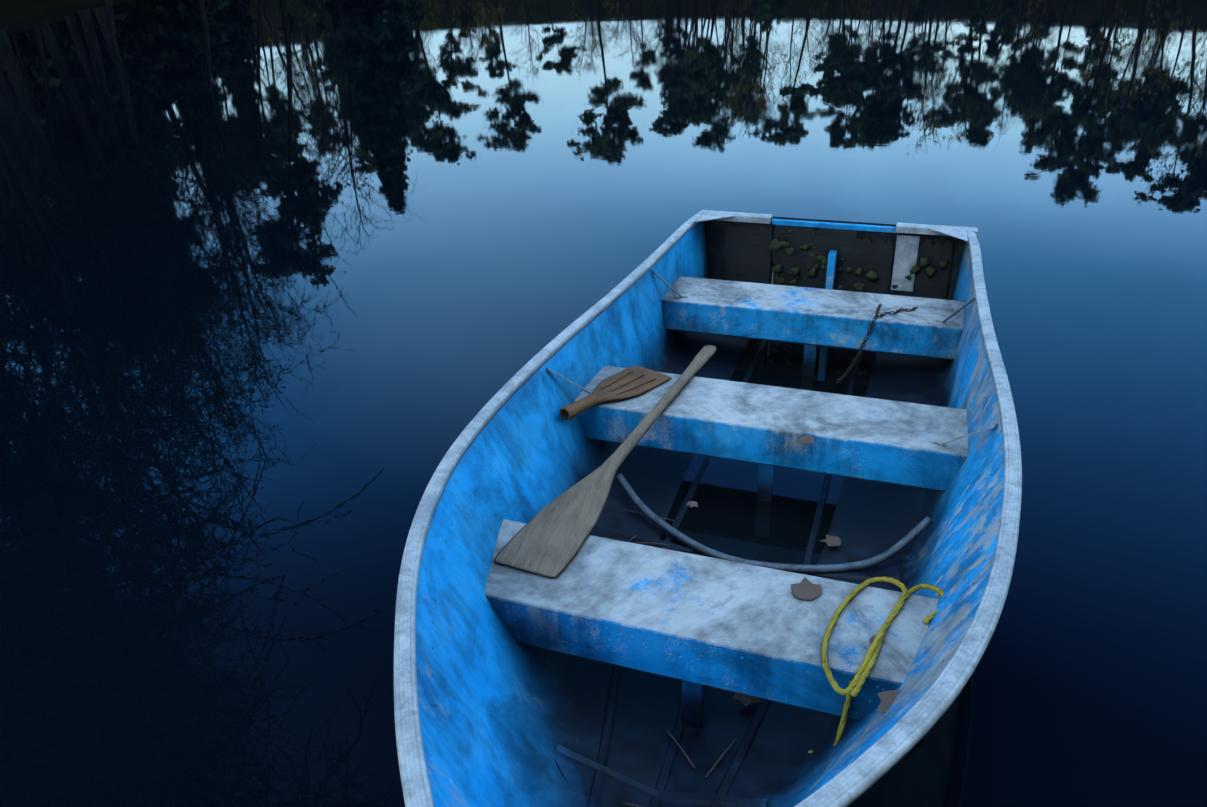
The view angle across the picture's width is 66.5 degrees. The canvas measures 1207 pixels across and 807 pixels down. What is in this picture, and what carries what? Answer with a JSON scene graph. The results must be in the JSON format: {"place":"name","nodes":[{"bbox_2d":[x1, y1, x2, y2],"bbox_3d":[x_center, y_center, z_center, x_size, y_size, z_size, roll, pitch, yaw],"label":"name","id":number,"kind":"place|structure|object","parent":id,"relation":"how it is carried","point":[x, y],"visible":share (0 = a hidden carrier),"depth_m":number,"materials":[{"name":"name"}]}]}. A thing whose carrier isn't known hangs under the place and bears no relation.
{"place":"outdoors","nodes":[
{"label":"outdoors","id":0,"kind":"place"},
{"bbox_2d":[0,0,103,23],"bbox_3d":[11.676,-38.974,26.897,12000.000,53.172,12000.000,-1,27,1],"label":"forest ground","id":1,"kind":"structure","parent":0,"point":[14,10],"depth_m":25.59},
{"bbox_2d":[560,394,597,420],"bbox_3d":[-0.080,0.010,3.125,0.047,0.048,0.151,20,35,36],"label":"broken paddle socket","id":2,"kind":"object","parent":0,"point":[572,410],"visible":1,"depth_m":3.10,"materials":[{"name":"brown wood"}]},
{"bbox_2d":[0,0,1206,806],"bbox_3d":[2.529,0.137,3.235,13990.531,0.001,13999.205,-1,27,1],"label":"lake water","id":3,"kind":"structure","parent":0,"point":[296,296],"depth_m":4.71,"materials":[{"name":"blue liquid"}]},
{"bbox_2d":[416,221,1003,806],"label":"boat hull","id":4,"kind":"object","parent":3,"relation":"on","point":[504,717],"visible":0.48,"depth_m":2.36,"materials":[{"name":"blue wood"}]},
{"bbox_2d":[622,509,736,806],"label":"twigs","id":5,"kind":"object","parent":4,"relation":"in","point":[714,765],"visible":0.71,"depth_m":2.21,"materials":[{"name":"brown wood"}]},
{"bbox_2d":[394,211,1021,806],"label":"gunwale","id":6,"kind":"object","parent":4,"relation":"attached to","point":[900,739],"visible":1,"depth_m":1.89,"materials":[{"name":"grey wood"}]},
{"bbox_2d":[432,237,991,713],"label":"hull rivets","id":7,"kind":"object","parent":4,"relation":"attached to","point":[756,433],"visible":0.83,"depth_m":2.38,"materials":[{"name":"paint"}]},
{"bbox_2d":[485,519,938,719],"bbox_3d":[0.217,0.532,2.312,1.164,0.145,0.317,8,29,18],"label":"bench seat","id":8,"kind":"object","parent":4,"relation":"attached to","point":[716,618],"visible":0.96,"depth_m":2.21,"materials":[{"name":"wood"}]},
{"bbox_2d":[555,340,900,806],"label":"floor ribs","id":9,"kind":"object","parent":4,"relation":"on","point":[658,794],"visible":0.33,"depth_m":2.23,"materials":[{"name":"paint"}]},
{"bbox_2d":[682,344,816,728],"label":"seat support posts","id":10,"kind":"object","parent":4,"relation":"attached to","point":[692,704],"visible":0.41,"depth_m":2.30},
{"bbox_2d":[574,366,967,490],"bbox_3d":[0.559,0.071,3.175,1.297,0.145,0.317,8,29,18],"label":"seat","id":11,"kind":"object","parent":4,"relation":"attached to","point":[878,435],"visible":0.94,"depth_m":3.06,"materials":[{"name":"paint"}]},
{"bbox_2d":[494,345,715,576],"bbox_3d":[0.104,0.104,2.957,0.192,0.033,1.479,11,30,23],"label":"wooden paddle","id":12,"kind":"object","parent":11,"relation":"on","point":[548,539],"visible":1,"depth_m":2.56,"materials":[{"name":"brown wood"}]},
{"bbox_2d":[592,365,670,404],"bbox_3d":[0.073,-0.072,3.282,0.185,0.037,0.338,20,35,36],"label":"paddle blade","id":13,"kind":"object","parent":11,"relation":"on","point":[604,395],"visible":0.88,"depth_m":3.29,"materials":[{"name":"brown wood"}]},
{"bbox_2d":[600,370,655,394],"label":"paddle ribs","id":14,"kind":"object","parent":13,"relation":"attached to","point":[626,383],"visible":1,"depth_m":3.29,"materials":[{"name":"brown wood"}]},
{"bbox_2d":[546,270,997,444],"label":"seat brackets","id":15,"kind":"object","parent":4,"relation":"attached to","point":[944,320],"visible":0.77,"depth_m":3.17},
{"bbox_2d":[616,473,932,572],"bbox_3d":[0.617,0.188,3.278,1.035,0.166,1.144,7,29,16],"label":"hose","id":16,"kind":"object","parent":4,"relation":"in","point":[915,532],"visible":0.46,"depth_m":2.79,"materials":[{"name":"grey rubber"}]},
{"bbox_2d":[686,436,899,712],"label":"fallen leaves","id":17,"kind":"object","parent":4,"relation":"in","point":[805,588],"visible":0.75,"depth_m":2.27,"materials":[{"name":"brown plant"}]},
{"bbox_2d":[662,276,963,359],"bbox_3d":[0.900,-0.385,4.027,1.254,0.145,0.317,8,29,18],"label":"bench seat","id":18,"kind":"object","parent":4,"relation":"attached to","point":[824,313],"visible":0.94,"depth_m":3.93,"materials":[{"name":"blue wood"}]},
{"bbox_2d":[836,304,917,382],"bbox_3d":[1.138,-0.260,3.896,0.367,0.293,0.126,-14,30,-22],"label":"rusty chain","id":19,"kind":"object","parent":18,"relation":"on","point":[868,333],"visible":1,"depth_m":3.83,"materials":[{"name":"brown metal"}]},
{"bbox_2d":[825,250,836,289],"bbox_3d":[1.095,-0.587,4.440,0.060,0.300,0.094,-1,27,1],"label":"post","id":20,"kind":"object","parent":4,"relation":"attached to","point":[831,269],"visible":0.65,"depth_m":4.38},
{"bbox_2d":[768,239,897,290],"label":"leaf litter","id":21,"kind":"object","parent":4,"relation":"in","point":[774,245],"visible":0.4,"depth_m":4.44,"materials":[{"name":"green plant"}]},
{"bbox_2d":[705,217,963,299],"bbox_3d":[1.086,-0.640,4.489,1.218,0.511,0.022,8,29,18],"label":"transom","id":22,"kind":"object","parent":4,"relation":"attached to","point":[715,240],"visible":0.21,"depth_m":4.40,"materials":[{"name":"black wood"}]},
{"bbox_2d":[724,221,772,283],"bbox_3d":[0.715,-0.712,4.572,0.230,0.415,0.014,8,29,18],"label":"transom panel","id":23,"kind":"object","parent":22,"relation":"attached to","point":[747,255],"visible":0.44,"depth_m":4.55,"materials":[{"name":"black wood"}]},
{"bbox_2d":[773,225,857,290],"bbox_3d":[1.020,-0.680,4.465,0.380,0.378,0.014,8,29,18],"label":"transom panel","id":24,"kind":"object","parent":22,"relation":"attached to","point":[824,241],"visible":0.58,"depth_m":4.44,"materials":[{"name":"black wood"}]},
{"bbox_2d":[771,219,895,232],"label":"transom top trim","id":25,"kind":"structure","parent":22,"relation":"attached to","point":[842,226],"depth_m":4.34,"materials":[{"name":"blue wood"}]},
{"bbox_2d":[852,235,893,293],"bbox_3d":[1.280,-0.638,4.386,0.170,0.330,0.014,8,29,18],"label":"transom panel","id":26,"kind":"object","parent":22,"relation":"attached to","point":[876,256],"visible":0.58,"depth_m":4.36,"materials":[{"name":"black wood"}]},
{"bbox_2d":[891,235,919,291],"bbox_3d":[1.418,-0.658,4.329,0.096,0.270,0.036,-1,27,1],"label":"mounting plate","id":27,"kind":"object","parent":22,"relation":"attached to","point":[906,253],"visible":1,"depth_m":4.32,"materials":[{"name":"grey metal"}]},
{"bbox_2d":[914,237,953,298],"bbox_3d":[1.540,-0.588,4.309,0.140,0.395,0.014,8,29,18],"label":"transom panel","id":28,"kind":"object","parent":22,"relation":"attached to","point":[936,284],"visible":0.62,"depth_m":4.28,"materials":[{"name":"black wood"}]},
{"bbox_2d":[772,230,949,285],"bbox_3d":[1.209,-0.648,4.375,0.814,0.313,0.034,8,29,18],"label":"transom moss","id":29,"kind":"object","parent":4,"relation":"in","point":[930,272],"visible":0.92,"depth_m":4.40,"materials":[{"name":"green plant"}]},
{"bbox_2d":[808,576,943,752],"bbox_3d":[0.624,0.624,2.198,0.463,0.284,0.195,-26,36,-38],"label":"yellow rope","id":30,"kind":"object","parent":4,"relation":"in","point":[856,683],"visible":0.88,"depth_m":2.08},
{"bbox_2d":[659,338,876,574],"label":"standing water","id":31,"kind":"structure","parent":0,"point":[731,514],"depth_m":3.20,"materials":[{"name":"black liquid"}]},
{"bbox_2d":[696,210,977,241],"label":"transom corner caps","id":32,"kind":"object","parent":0,"point":[958,232],"visible":0.94,"depth_m":4.24,"materials":[{"name":"white wood"}]}
]}

